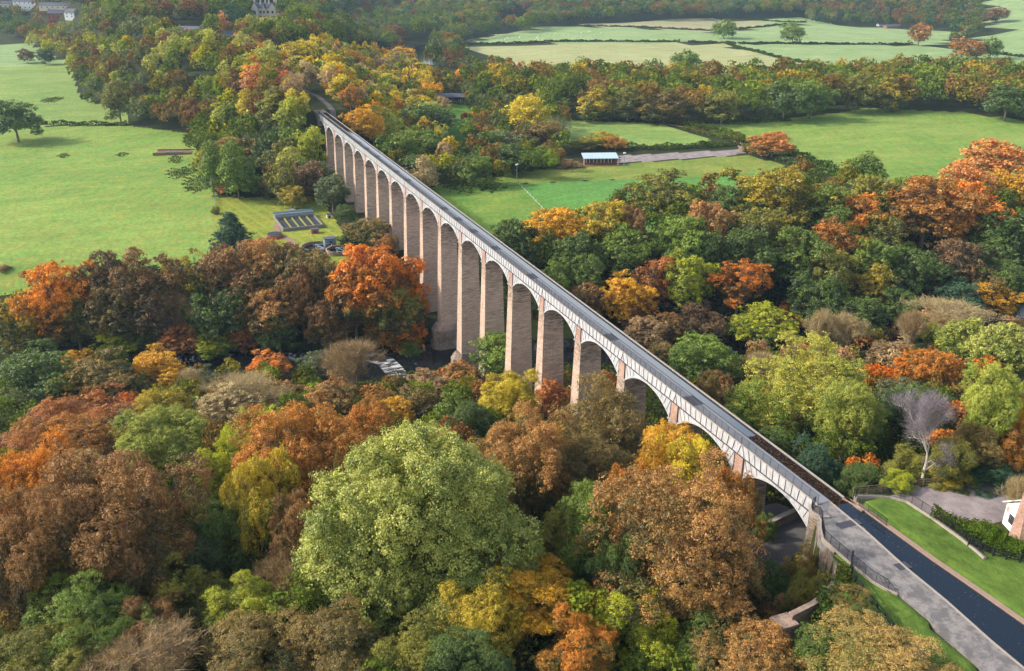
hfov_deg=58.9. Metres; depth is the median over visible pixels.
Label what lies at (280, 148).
tree
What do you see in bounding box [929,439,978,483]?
tree
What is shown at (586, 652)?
tree
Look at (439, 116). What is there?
tree
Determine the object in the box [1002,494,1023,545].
cottage
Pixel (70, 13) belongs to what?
house
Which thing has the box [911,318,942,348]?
tree
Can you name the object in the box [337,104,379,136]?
tree
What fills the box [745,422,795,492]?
tree
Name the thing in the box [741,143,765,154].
bush
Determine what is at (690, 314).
tree
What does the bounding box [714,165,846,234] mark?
tree
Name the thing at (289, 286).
tree
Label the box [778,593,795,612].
bush
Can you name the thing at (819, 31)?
field
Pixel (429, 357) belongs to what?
river
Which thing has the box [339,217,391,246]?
tree
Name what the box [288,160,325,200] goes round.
tree
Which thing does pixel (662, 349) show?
tree
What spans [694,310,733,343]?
tree
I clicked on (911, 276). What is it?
tree
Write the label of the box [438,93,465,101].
shed
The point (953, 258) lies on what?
tree
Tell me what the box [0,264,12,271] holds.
bush
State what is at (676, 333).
tree
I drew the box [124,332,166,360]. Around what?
tree
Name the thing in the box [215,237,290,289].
tree
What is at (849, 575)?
bank scrub
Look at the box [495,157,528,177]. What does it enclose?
bush
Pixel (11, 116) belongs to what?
tree
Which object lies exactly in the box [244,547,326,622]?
bare tree
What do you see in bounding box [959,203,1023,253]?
tree
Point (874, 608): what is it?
bush
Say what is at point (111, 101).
tree
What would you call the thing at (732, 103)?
tree
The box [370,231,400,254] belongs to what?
tree
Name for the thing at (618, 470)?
tree
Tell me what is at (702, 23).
field
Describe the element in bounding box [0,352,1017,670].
undergrowth
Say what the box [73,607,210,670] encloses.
bare tree
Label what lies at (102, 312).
tree
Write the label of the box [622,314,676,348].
tree
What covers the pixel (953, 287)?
tree
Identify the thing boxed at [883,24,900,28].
farm building
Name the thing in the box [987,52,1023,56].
hedge
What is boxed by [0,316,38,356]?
tree
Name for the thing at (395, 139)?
tree
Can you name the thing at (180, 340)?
tree
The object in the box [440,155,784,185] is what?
grass strip
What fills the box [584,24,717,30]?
hedge
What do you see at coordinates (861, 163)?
tree
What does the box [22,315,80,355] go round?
tree
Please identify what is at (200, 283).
tree
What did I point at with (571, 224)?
tree
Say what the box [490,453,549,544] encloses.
tree
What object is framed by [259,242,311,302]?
tree
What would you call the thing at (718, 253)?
tree
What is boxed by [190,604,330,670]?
tree
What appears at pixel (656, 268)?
tree
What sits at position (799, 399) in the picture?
tree
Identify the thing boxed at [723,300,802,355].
tree
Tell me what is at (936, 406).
birch tree
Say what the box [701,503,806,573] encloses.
path under arch
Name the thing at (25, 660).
tree
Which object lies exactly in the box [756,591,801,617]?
bush
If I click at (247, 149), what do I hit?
tree
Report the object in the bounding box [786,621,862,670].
bush
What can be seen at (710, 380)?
tree
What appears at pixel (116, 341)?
tree
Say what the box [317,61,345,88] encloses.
tree
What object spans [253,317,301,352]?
tree
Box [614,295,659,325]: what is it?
tree
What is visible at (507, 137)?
tree
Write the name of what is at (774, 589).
bush
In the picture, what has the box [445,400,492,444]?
tree
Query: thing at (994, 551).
fence
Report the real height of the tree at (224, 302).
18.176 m
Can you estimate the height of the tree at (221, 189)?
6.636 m
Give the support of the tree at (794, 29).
on the field at (824, 53)
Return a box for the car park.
[891,480,1010,522]
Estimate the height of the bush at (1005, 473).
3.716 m
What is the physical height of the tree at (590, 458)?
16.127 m
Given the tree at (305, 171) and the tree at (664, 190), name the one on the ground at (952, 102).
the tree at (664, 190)
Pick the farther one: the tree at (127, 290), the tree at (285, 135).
the tree at (285, 135)
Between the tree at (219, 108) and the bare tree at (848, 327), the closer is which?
the bare tree at (848, 327)
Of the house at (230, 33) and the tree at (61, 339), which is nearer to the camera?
the tree at (61, 339)
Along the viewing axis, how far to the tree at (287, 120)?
357.61 m
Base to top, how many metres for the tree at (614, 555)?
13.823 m
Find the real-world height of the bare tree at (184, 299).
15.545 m
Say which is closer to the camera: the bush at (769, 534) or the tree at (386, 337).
the bush at (769, 534)
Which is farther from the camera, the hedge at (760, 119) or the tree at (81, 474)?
the hedge at (760, 119)
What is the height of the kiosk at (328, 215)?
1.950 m
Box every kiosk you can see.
[310,227,318,233]
[322,236,336,246]
[326,213,331,218]
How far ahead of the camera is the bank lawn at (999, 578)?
95.13 m
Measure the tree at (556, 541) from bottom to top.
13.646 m
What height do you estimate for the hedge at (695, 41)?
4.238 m
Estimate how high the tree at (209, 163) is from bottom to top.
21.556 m
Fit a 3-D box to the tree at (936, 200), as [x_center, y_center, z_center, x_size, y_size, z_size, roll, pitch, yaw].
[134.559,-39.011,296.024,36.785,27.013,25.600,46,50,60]
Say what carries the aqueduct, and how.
on the ground at (952, 102)
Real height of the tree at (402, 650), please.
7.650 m
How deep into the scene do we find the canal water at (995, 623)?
91.69 m
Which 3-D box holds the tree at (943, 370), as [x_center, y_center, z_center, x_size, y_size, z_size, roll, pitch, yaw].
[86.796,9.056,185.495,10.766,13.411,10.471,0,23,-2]
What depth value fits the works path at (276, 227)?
291.13 m
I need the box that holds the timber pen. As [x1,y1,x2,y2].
[153,149,194,155]
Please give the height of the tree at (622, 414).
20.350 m
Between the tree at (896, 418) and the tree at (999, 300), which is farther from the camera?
the tree at (999, 300)
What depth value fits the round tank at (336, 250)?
275.88 m
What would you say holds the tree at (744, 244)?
on the ground at (952, 102)
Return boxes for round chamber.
[266,231,282,238]
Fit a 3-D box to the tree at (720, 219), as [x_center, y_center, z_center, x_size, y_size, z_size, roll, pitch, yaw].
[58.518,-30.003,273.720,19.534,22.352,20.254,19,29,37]
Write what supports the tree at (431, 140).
on the ground at (952, 102)
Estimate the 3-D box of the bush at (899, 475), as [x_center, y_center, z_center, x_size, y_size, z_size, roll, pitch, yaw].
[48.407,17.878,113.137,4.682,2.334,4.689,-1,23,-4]
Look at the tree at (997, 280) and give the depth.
269.26 m
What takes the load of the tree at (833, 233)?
on the ground at (952, 102)
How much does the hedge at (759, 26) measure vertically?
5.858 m
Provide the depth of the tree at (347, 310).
233.86 m
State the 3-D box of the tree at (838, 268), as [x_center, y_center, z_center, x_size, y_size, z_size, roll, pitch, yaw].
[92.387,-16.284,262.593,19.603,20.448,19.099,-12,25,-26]
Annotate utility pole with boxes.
[210,174,214,194]
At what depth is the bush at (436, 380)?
199.83 m
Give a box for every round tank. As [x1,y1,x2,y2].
[301,241,331,253]
[326,245,348,255]
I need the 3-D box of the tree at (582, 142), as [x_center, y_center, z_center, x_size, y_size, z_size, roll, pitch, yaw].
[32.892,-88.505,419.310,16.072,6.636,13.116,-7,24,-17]
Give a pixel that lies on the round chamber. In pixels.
(276, 234)
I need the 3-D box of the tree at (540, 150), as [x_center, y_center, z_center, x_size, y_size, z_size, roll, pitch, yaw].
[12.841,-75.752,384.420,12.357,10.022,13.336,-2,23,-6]
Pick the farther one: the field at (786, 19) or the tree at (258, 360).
the field at (786, 19)
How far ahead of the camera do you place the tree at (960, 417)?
160.27 m
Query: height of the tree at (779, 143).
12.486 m
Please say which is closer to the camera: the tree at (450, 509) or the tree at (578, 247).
the tree at (450, 509)
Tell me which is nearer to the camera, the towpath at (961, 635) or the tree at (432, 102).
the towpath at (961, 635)
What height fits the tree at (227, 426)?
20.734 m
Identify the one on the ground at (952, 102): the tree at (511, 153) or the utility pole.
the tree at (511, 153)
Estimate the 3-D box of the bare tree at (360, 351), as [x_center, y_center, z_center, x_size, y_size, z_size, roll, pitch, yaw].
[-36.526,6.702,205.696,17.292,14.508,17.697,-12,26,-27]
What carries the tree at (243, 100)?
on the ground at (952, 102)
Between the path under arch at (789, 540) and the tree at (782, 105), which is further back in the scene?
the tree at (782, 105)
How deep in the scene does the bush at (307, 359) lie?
225.19 m
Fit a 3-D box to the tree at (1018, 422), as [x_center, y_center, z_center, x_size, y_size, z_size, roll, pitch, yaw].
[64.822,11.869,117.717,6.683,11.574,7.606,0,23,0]
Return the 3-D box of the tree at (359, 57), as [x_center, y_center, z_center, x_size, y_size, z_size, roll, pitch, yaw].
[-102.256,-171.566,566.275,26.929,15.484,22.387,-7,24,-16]
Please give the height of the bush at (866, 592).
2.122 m
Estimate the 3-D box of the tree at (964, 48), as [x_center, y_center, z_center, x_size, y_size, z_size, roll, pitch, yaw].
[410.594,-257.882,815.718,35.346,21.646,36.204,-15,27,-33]
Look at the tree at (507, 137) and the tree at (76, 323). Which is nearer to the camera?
the tree at (76, 323)
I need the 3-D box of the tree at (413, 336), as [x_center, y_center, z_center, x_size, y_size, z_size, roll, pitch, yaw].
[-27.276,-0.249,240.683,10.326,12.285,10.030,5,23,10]
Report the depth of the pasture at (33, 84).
563.85 m
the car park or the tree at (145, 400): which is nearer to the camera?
the car park
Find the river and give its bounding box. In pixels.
[0,289,1023,393]
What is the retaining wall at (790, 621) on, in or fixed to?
on the ground at (952, 102)
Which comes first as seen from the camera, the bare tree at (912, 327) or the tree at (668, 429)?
the tree at (668, 429)
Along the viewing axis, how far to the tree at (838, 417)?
143.85 m
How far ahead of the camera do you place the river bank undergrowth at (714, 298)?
266.54 m
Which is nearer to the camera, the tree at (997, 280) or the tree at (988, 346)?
the tree at (988, 346)
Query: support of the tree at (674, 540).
on the ground at (952, 102)
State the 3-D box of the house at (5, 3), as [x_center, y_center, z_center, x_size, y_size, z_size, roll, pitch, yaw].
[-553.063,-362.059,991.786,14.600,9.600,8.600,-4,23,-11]
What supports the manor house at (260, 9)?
on the ground at (952, 102)
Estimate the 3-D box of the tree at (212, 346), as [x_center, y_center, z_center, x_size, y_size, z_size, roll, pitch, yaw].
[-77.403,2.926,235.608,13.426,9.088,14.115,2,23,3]
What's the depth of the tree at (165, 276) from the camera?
234.08 m
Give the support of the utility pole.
on the lawn at (254, 214)
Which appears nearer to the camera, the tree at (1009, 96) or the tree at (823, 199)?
the tree at (823, 199)
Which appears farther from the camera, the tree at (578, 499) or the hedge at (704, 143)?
the hedge at (704, 143)
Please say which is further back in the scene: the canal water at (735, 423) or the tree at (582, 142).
the tree at (582, 142)
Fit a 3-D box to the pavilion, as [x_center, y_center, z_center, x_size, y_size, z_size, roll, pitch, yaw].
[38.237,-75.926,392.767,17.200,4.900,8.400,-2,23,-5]
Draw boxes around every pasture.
[0,43,64,66]
[0,63,127,125]
[957,0,1023,54]
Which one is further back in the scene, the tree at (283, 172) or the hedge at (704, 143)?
the hedge at (704, 143)
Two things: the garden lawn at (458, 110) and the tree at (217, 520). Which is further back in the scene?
the garden lawn at (458, 110)
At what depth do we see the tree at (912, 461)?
123.61 m
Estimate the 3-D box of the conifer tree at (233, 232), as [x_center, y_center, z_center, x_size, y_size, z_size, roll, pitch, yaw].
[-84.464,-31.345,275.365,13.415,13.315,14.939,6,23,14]
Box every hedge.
[33,120,48,124]
[49,119,128,125]
[452,100,468,104]
[462,39,679,44]
[569,113,659,120]
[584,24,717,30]
[618,138,744,149]
[658,116,750,141]
[683,125,745,142]
[688,40,735,43]
[698,114,791,123]
[718,22,787,30]
[725,41,809,62]
[736,17,806,22]
[738,41,912,44]
[774,155,815,169]
[783,146,852,178]
[929,503,1023,558]
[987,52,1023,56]
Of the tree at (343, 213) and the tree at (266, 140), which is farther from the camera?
the tree at (266, 140)
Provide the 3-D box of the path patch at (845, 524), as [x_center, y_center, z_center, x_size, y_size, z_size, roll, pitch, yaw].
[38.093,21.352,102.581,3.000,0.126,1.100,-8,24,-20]
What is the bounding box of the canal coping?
[842,497,1023,624]
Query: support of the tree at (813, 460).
on the ground at (952, 102)
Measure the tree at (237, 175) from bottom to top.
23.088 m
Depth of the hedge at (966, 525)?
101.65 m
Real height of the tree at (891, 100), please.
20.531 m
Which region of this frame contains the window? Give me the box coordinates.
[1008,514,1013,524]
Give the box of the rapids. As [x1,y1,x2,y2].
[347,353,408,377]
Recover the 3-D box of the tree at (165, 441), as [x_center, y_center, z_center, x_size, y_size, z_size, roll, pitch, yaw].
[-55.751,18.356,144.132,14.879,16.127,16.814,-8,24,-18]
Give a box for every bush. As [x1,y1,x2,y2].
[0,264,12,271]
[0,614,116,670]
[140,551,245,656]
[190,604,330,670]
[210,206,219,214]
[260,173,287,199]
[262,371,305,415]
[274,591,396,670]
[295,349,335,380]
[299,380,359,419]
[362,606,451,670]
[383,383,439,423]
[398,367,450,395]
[399,339,421,356]
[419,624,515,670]
[428,390,471,421]
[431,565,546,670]
[441,358,486,387]
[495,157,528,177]
[532,377,570,418]
[556,159,583,169]
[577,584,683,670]
[659,583,747,670]
[740,587,789,658]
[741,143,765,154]
[747,555,799,612]
[753,512,777,540]
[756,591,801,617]
[772,538,818,605]
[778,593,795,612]
[784,565,832,608]
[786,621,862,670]
[824,582,878,619]
[833,462,879,499]
[836,596,889,630]
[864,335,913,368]
[865,326,897,344]
[879,467,916,494]
[927,465,977,495]
[961,455,1020,498]
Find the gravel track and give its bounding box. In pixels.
[617,149,744,162]
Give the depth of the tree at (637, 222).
267.50 m
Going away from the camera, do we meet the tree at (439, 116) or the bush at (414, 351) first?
the bush at (414, 351)
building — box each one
[38,2,70,10]
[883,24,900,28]
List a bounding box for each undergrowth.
[0,184,1023,346]
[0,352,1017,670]
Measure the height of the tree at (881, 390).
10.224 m
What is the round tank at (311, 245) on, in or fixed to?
on the lawn at (254, 214)
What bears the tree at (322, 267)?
on the ground at (952, 102)
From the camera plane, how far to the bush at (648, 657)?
93.07 m
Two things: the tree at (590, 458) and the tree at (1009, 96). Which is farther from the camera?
the tree at (1009, 96)
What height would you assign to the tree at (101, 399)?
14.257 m
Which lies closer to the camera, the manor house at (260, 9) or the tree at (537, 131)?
the tree at (537, 131)
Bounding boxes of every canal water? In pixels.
[327,114,834,495]
[836,499,1023,665]
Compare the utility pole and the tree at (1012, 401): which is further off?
the utility pole
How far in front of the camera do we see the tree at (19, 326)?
225.91 m
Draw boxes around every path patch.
[835,519,862,528]
[893,561,911,570]
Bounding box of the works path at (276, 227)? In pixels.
[273,222,296,247]
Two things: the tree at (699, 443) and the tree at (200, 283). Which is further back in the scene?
the tree at (200, 283)
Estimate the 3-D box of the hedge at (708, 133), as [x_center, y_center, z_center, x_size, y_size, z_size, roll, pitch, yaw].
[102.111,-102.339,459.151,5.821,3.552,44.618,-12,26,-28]
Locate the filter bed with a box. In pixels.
[273,209,323,231]
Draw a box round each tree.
[0,99,43,141]
[0,287,52,354]
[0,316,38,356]
[0,338,84,410]
[0,396,138,461]
[0,424,77,523]
[0,483,111,628]
[0,527,52,644]
[2,410,128,472]
[5,258,96,345]
[14,48,34,62]
[18,566,161,670]
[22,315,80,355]
[32,47,54,64]
[38,445,216,606]
[44,283,106,350]
[53,346,138,407]
[59,381,162,454]
[61,347,96,370]
[64,449,112,493]
[70,250,126,318]
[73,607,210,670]
[78,521,180,609]
[81,285,146,337]
[88,327,140,368]
[97,79,135,121]
[100,246,164,316]
[103,587,183,658]
[107,403,206,488]
[122,251,197,309]
[123,289,183,340]
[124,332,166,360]
[124,384,210,433]
[128,342,185,394]
[150,289,202,331]
[150,323,207,355]
[158,247,222,322]
[164,517,233,611]
[172,365,207,395]
[179,287,230,340]
[180,493,261,589]
[181,447,229,528]
[185,381,265,437]
[186,364,233,392]
[191,242,261,310]
[194,328,239,360]
[194,367,296,412]
[196,138,228,192]
[200,569,286,642]
[204,287,262,347]
[206,427,269,518]
[208,211,256,251]
[209,135,267,168]
[210,102,237,129]
[215,140,261,198]
[215,179,237,193]
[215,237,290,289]
[216,10,231,31]
[218,322,261,352]
[218,402,305,475]
[218,444,302,583]
[227,400,365,530]
[232,285,306,336]
[235,88,260,115]
[239,63,280,97]
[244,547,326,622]
[245,348,292,383]
[248,178,265,193]
[250,126,282,166]
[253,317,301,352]
[254,85,291,126]
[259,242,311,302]
[262,159,302,200]
[263,485,335,604]
[264,138,301,166]
[272,107,307,139]
[273,246,339,313]
[273,260,323,338]
[277,70,305,88]
[277,94,309,127]
[277,128,306,156]
[277,184,308,208]
[278,36,319,60]
[279,74,308,100]
[284,88,310,117]
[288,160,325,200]
[289,125,327,165]
[290,157,313,185]
[290,418,547,641]
[292,295,356,351]
[298,59,320,90]
[301,159,335,191]
[312,172,351,211]
[316,336,391,390]
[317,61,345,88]
[323,265,386,339]
[325,73,348,104]
[325,393,404,483]
[328,243,424,316]
[328,451,354,577]
[333,204,355,225]
[335,228,365,247]
[337,83,362,111]
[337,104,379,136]
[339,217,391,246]
[341,47,368,65]
[361,319,398,348]
[362,112,387,144]
[362,287,425,346]
[367,67,403,89]
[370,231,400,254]
[373,130,418,162]
[378,112,405,140]
[381,395,416,427]
[390,46,417,59]
[390,310,428,353]
[392,95,403,111]
[394,99,460,128]
[395,259,432,324]
[396,153,432,174]
[403,154,440,187]
[405,94,416,103]
[405,124,454,158]
[418,100,452,126]
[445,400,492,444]
[457,155,492,186]
[459,151,490,170]
[468,330,532,382]
[473,368,542,422]
[474,396,583,545]
[477,129,521,150]
[483,143,539,173]
[484,549,599,639]
[490,218,539,261]
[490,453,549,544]
[499,93,555,124]
[510,119,563,146]
[521,205,592,254]
[532,602,620,670]
[533,145,555,167]
[535,87,551,104]
[535,500,594,589]
[540,257,573,291]
[541,229,612,276]
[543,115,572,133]
[545,370,648,476]
[545,429,638,515]
[550,477,620,605]
[557,252,605,294]
[564,199,635,249]
[568,137,598,150]
[568,282,611,315]
[574,446,770,662]
[575,84,614,122]
[581,131,619,145]
[584,532,648,617]
[590,221,656,288]
[599,269,659,325]
[600,457,653,542]
[604,136,628,150]
[607,86,652,120]
[613,167,700,230]
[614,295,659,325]
[620,203,646,267]
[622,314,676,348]
[626,418,718,493]
[630,255,676,311]
[636,88,689,123]
[646,311,685,342]
[647,214,722,271]
[647,341,680,371]
[650,430,716,506]
[660,248,721,316]
[667,329,744,379]
[668,48,701,70]
[674,300,711,339]
[679,229,742,292]
[680,200,744,249]
[683,522,768,613]
[687,594,825,670]
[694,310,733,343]
[695,368,721,438]
[697,89,745,123]
[697,369,735,411]
[700,463,768,548]
[703,185,755,230]
[706,258,773,314]
[710,19,738,38]
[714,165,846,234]
[721,223,779,288]
[722,329,892,442]
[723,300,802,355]
[728,203,807,264]
[742,350,774,375]
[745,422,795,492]
[746,134,773,155]
[751,131,797,157]
[759,80,810,120]
[762,225,835,294]
[778,300,803,324]
[779,21,807,41]
[784,270,846,331]
[790,431,844,488]
[794,79,840,118]
[796,181,859,235]
[798,243,863,297]
[799,306,842,354]
[802,602,964,670]
[807,376,888,462]
[808,215,872,273]
[812,295,888,338]
[822,192,889,241]
[825,310,875,356]
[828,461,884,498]
[837,72,883,112]
[840,259,902,316]
[843,150,886,174]
[843,174,901,212]
[846,212,908,255]
[846,238,902,282]
[871,77,913,111]
[871,287,920,327]
[872,174,989,250]
[874,376,930,406]
[880,244,955,299]
[880,443,935,475]
[881,383,929,436]
[886,180,928,225]
[887,387,967,477]
[890,306,929,344]
[892,346,950,381]
[900,293,1018,339]
[906,22,932,45]
[906,348,963,394]
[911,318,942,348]
[923,237,990,282]
[927,181,1019,248]
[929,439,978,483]
[934,159,999,192]
[934,276,986,318]
[934,316,994,359]
[941,421,1004,468]
[944,263,1007,305]
[946,394,996,429]
[947,36,989,59]
[952,137,1023,184]
[952,282,1023,315]
[955,237,1023,273]
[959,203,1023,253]
[959,360,1023,444]
[964,321,1023,375]
[976,260,1023,309]
[979,84,1023,120]
[980,36,1004,56]
[983,5,1011,22]
[985,395,1023,443]
[989,168,1023,207]
[993,419,1023,471]
[993,473,1023,517]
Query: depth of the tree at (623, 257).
258.88 m
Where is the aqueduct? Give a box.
[313,110,865,563]
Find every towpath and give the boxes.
[304,89,336,118]
[816,502,1023,670]
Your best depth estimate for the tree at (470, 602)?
91.68 m
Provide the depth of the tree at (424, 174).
343.09 m
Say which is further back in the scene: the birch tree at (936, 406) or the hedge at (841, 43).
the hedge at (841, 43)
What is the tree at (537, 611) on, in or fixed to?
on the ground at (952, 102)
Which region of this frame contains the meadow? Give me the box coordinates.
[0,125,216,295]
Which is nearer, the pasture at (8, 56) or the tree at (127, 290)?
the tree at (127, 290)
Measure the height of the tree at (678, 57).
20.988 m
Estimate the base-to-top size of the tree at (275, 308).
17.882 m
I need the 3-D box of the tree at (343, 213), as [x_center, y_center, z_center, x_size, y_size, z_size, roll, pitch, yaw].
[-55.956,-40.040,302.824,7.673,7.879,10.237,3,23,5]
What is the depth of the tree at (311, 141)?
348.53 m
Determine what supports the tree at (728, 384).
on the ground at (952, 102)
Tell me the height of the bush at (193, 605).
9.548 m
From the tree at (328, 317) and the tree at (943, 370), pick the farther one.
the tree at (328, 317)
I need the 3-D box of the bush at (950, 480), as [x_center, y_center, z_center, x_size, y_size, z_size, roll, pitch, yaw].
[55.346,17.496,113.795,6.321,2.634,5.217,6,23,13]
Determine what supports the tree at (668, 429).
on the ground at (952, 102)
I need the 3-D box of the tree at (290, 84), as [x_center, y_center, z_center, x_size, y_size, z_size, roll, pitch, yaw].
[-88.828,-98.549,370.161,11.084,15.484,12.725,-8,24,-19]
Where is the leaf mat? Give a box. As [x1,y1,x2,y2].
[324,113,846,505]
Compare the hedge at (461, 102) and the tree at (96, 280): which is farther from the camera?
the hedge at (461, 102)
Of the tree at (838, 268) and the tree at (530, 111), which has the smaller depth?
the tree at (838, 268)
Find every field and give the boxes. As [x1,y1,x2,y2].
[430,182,542,235]
[465,42,801,83]
[474,26,737,43]
[517,172,761,232]
[564,120,708,145]
[580,18,786,31]
[695,108,1023,184]
[721,21,971,44]
[722,43,1023,65]
[754,17,814,23]
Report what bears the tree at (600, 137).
on the ground at (952, 102)
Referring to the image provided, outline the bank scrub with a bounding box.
[776,561,923,670]
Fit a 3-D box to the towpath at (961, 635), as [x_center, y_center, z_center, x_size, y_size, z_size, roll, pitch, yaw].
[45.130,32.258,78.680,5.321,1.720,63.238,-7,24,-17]
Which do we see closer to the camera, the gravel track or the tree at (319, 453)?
the tree at (319, 453)
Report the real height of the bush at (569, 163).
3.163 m
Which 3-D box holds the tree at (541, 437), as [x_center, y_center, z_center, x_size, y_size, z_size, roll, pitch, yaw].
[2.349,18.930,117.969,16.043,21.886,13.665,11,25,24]
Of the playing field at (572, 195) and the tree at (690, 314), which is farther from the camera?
the playing field at (572, 195)
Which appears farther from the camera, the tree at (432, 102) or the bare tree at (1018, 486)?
the tree at (432, 102)
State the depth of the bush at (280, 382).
186.21 m
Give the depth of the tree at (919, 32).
926.38 m
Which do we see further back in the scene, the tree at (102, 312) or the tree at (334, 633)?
the tree at (102, 312)
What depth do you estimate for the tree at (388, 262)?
234.51 m
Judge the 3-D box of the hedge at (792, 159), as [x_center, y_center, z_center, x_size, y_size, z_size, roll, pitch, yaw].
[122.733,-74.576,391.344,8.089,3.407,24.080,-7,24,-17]
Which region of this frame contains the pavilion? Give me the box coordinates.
[581,152,620,166]
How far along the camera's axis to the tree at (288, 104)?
358.16 m
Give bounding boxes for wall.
[767,522,836,667]
[768,508,800,528]
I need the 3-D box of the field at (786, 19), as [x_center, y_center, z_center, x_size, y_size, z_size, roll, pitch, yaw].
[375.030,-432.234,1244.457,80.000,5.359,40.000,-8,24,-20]
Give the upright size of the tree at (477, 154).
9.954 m
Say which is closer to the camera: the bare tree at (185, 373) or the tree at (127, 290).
the bare tree at (185, 373)
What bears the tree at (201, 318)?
on the ground at (952, 102)
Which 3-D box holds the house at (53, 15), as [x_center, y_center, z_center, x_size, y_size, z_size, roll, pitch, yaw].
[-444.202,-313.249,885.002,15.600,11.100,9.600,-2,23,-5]
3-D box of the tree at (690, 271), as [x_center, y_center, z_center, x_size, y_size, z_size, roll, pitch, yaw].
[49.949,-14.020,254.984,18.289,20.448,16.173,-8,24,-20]
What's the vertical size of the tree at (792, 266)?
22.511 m
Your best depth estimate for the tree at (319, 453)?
113.69 m
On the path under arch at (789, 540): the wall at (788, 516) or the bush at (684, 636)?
the wall at (788, 516)
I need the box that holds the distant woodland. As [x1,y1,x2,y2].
[0,0,1023,118]
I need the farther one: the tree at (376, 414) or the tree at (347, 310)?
the tree at (347, 310)
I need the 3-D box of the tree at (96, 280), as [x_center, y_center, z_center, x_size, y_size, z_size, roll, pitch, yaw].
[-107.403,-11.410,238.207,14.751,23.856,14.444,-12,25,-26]
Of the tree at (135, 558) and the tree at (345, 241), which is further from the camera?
the tree at (345, 241)
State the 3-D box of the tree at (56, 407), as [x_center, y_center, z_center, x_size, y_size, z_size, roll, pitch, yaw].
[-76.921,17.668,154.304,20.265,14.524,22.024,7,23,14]
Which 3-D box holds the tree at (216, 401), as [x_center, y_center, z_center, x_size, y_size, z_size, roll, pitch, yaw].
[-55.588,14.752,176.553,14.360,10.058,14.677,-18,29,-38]
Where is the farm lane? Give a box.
[660,123,741,150]
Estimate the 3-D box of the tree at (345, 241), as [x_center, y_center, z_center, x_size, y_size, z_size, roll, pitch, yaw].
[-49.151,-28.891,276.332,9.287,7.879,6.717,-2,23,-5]
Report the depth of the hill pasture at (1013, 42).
1086.76 m
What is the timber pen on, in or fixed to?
on the meadow
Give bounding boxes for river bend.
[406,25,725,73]
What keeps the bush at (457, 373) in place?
on the ground at (952, 102)
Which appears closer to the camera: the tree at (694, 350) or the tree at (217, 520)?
the tree at (217, 520)
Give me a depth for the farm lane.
465.79 m
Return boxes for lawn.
[211,197,349,264]
[445,101,473,157]
[829,498,1023,670]
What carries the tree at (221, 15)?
on the ground at (952, 102)
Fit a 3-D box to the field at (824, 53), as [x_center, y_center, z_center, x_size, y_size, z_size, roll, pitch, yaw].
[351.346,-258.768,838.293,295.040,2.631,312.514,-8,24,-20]
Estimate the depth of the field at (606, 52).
836.43 m
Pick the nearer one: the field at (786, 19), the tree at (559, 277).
the tree at (559, 277)
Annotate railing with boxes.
[810,496,898,595]
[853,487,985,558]
[859,499,887,524]
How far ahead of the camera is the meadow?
329.63 m
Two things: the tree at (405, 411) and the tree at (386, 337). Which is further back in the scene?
the tree at (386, 337)
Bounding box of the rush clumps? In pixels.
[40,96,508,195]
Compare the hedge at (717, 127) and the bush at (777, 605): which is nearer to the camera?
the bush at (777, 605)
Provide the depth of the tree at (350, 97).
374.05 m
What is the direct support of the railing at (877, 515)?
on the canal coping
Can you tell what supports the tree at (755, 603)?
on the ground at (952, 102)
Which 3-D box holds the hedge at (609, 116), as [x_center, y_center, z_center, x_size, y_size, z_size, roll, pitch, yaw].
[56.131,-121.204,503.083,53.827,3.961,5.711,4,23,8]
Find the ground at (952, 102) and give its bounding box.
[0,0,1023,670]
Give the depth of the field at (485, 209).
334.60 m
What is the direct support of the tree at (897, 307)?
on the ground at (952, 102)
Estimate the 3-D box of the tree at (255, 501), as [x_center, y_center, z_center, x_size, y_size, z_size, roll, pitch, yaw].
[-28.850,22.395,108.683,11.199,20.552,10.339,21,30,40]
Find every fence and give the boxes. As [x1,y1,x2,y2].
[850,551,911,650]
[852,473,1023,497]
[967,538,1023,562]
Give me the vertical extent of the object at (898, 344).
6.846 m
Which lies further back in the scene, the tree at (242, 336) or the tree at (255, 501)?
the tree at (242, 336)
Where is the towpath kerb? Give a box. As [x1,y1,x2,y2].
[829,501,1023,668]
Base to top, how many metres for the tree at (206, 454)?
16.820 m
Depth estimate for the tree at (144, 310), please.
230.34 m
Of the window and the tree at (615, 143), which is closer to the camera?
the window
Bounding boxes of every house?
[0,1,12,7]
[12,0,36,10]
[47,9,62,20]
[63,7,77,19]
[177,24,203,30]
[216,31,235,38]
[251,0,278,20]
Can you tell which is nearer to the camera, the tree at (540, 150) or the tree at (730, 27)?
the tree at (540, 150)
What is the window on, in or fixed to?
in the cottage
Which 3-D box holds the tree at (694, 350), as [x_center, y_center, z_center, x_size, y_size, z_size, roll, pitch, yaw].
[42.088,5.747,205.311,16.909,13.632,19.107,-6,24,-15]
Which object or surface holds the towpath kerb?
on the towpath at (961, 635)
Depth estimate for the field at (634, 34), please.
1024.74 m
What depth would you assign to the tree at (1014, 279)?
268.60 m

